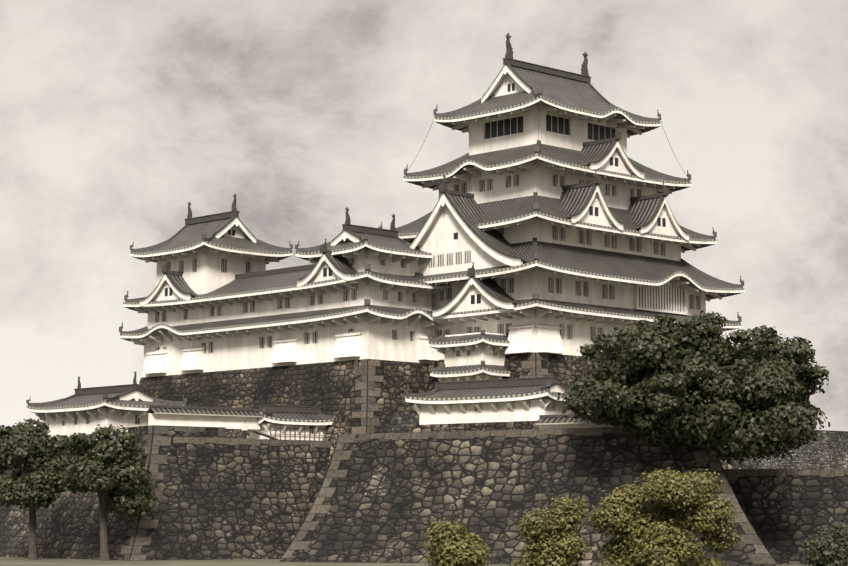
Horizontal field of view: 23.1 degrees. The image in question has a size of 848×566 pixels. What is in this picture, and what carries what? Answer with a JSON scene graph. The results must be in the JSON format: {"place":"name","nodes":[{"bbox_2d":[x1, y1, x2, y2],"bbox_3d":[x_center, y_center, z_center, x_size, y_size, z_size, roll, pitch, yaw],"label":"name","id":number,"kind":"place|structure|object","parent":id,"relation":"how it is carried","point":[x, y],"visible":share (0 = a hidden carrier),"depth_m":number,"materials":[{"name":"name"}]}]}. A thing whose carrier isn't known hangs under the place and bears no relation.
{"place":"outdoors","nodes":[
{"label":"outdoors","id":0,"kind":"place"},
{"bbox_2d":[0,557,812,565],"bbox_3d":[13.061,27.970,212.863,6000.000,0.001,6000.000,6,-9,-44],"label":"ground","id":1,"kind":"structure","parent":0,"point":[14,561],"depth_m":169.16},
{"bbox_2d":[0,418,70,559],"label":"tree","id":2,"kind":"object","parent":1,"relation":"on","point":[31,485],"visible":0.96,"depth_m":186.23,"materials":[{"name":"green plant"}]},
{"bbox_2d":[58,424,155,560],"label":"tree","id":3,"kind":"object","parent":1,"relation":"on","point":[121,487],"visible":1,"depth_m":181.28,"materials":[{"name":"green plant"}]},
{"bbox_2d":[0,436,331,560],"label":"terrace stone","id":4,"kind":"object","parent":1,"relation":"on","point":[228,498],"visible":0.58,"depth_m":191.76,"materials":[{"name":"black stone"}]},
{"bbox_2d":[26,372,186,439],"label":"turret building","id":5,"kind":"structure","parent":4,"relation":"on","point":[87,411],"depth_m":200.35,"materials":[{"name":"paint"}]},
{"bbox_2d":[128,425,225,439],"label":"stone ledge","id":6,"kind":"object","parent":4,"relation":"on","point":[145,432],"visible":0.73,"depth_m":191.41,"materials":[{"name":"black stone"}]},
{"bbox_2d":[145,405,261,429],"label":"roofed plaster wall","id":7,"kind":"structure","parent":6,"relation":"on","point":[226,418],"depth_m":194.68,"materials":[{"name":"paint"}]},
{"bbox_2d":[251,426,325,440],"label":"terrace fence","id":8,"kind":"object","parent":4,"relation":"on","point":[280,434],"visible":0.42,"depth_m":199.16,"materials":[{"name":"grey wood"}]},
{"bbox_2d":[248,404,332,440],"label":"gatehouse","id":9,"kind":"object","parent":4,"relation":"on","point":[299,418],"depth_m":200.06,"materials":[{"name":"paint"}]},
{"bbox_2d":[420,518,492,565],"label":"shrub","id":10,"kind":"object","parent":1,"relation":"on","point":[454,543],"visible":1,"depth_m":127.80,"materials":[{"name":"green plant"}]},
{"bbox_2d":[279,427,777,565],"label":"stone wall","id":11,"kind":"structure","parent":1,"relation":"on","point":[384,497],"depth_m":171.90,"materials":[{"name":"black stone"}]},
{"bbox_2d":[412,421,538,431],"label":"stone ledge","id":12,"kind":"object","parent":11,"relation":"on","point":[515,425],"visible":0.35,"depth_m":178.11,"materials":[{"name":"grey stone"}]},
{"bbox_2d":[404,376,573,424],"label":"plastered wall building","id":13,"kind":"structure","parent":11,"relation":"on","point":[504,400],"depth_m":178.59,"materials":[{"name":"paint"}]},
{"bbox_2d":[535,414,619,428],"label":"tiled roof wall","id":14,"kind":"structure","parent":11,"relation":"on","point":[553,421],"depth_m":171.49,"materials":[{"name":"paint"}]},
{"bbox_2d":[556,310,830,463],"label":"tree","id":15,"kind":"object","parent":11,"relation":"on","point":[693,381],"visible":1,"depth_m":159.12,"materials":[{"name":"green plant"}]},
{"bbox_2d":[507,494,593,565],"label":"shrub","id":16,"kind":"object","parent":1,"relation":"on","point":[550,532],"visible":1,"depth_m":130.35,"materials":[{"name":"green plant"}]},
{"bbox_2d":[379,414,847,468],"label":"hill stone","id":17,"kind":"object","parent":1,"relation":"on","point":[829,450],"depth_m":225.74,"materials":[{"name":"black stone"}]},
{"bbox_2d":[139,359,436,473],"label":"stone wall","id":18,"kind":"structure","parent":17,"relation":"on","point":[360,396],"depth_m":205.26,"materials":[{"name":"black stone"}]},
{"bbox_2d":[119,193,451,376],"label":"castle building","id":19,"kind":"structure","parent":18,"relation":"on","point":[220,297],"depth_m":212.08,"materials":[{"name":"paint"}]},
{"bbox_2d":[435,352,753,468],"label":"stone wall","id":20,"kind":"structure","parent":17,"relation":"on","point":[564,368],"depth_m":199.81,"materials":[{"name":"grey stone"}]},
{"bbox_2d":[378,33,743,359],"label":"keep tower","id":21,"kind":"structure","parent":20,"relation":"on","point":[549,224],"depth_m":208.04,"materials":[{"name":"white paint"}]},
{"bbox_2d":[633,283,687,314],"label":"lattice window","id":22,"kind":"structure","parent":21,"relation":"attached to","point":[667,298],"depth_m":212.58,"materials":[{"name":"white wood"}]},
{"bbox_2d":[586,467,743,565],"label":"shrub","id":23,"kind":"object","parent":1,"relation":"on","point":[655,504],"visible":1,"depth_m":132.43,"materials":[{"name":"green plant"}]},
{"bbox_2d":[724,469,847,563],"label":"wall stone","id":24,"kind":"object","parent":1,"relation":"on","point":[786,510],"visible":0.54,"depth_m":167.60,"materials":[{"name":"black stone"}]},
{"bbox_2d":[798,521,847,565],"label":"shrub","id":25,"kind":"object","parent":1,"relation":"on","point":[832,549],"visible":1,"depth_m":125.05,"materials":[{"name":"green plant"}]},
{"bbox_2d":[0,0,847,430],"label":"sky","id":26,"kind":"structure","parent":0,"point":[117,116],"materials":[{"name":"grey"}]},
{"bbox_2d":[428,330,510,381],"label":"small turret","id":27,"kind":"object","parent":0,"point":[474,356],"visible":0.85,"depth_m":199.78,"materials":[{"name":"white paint"}]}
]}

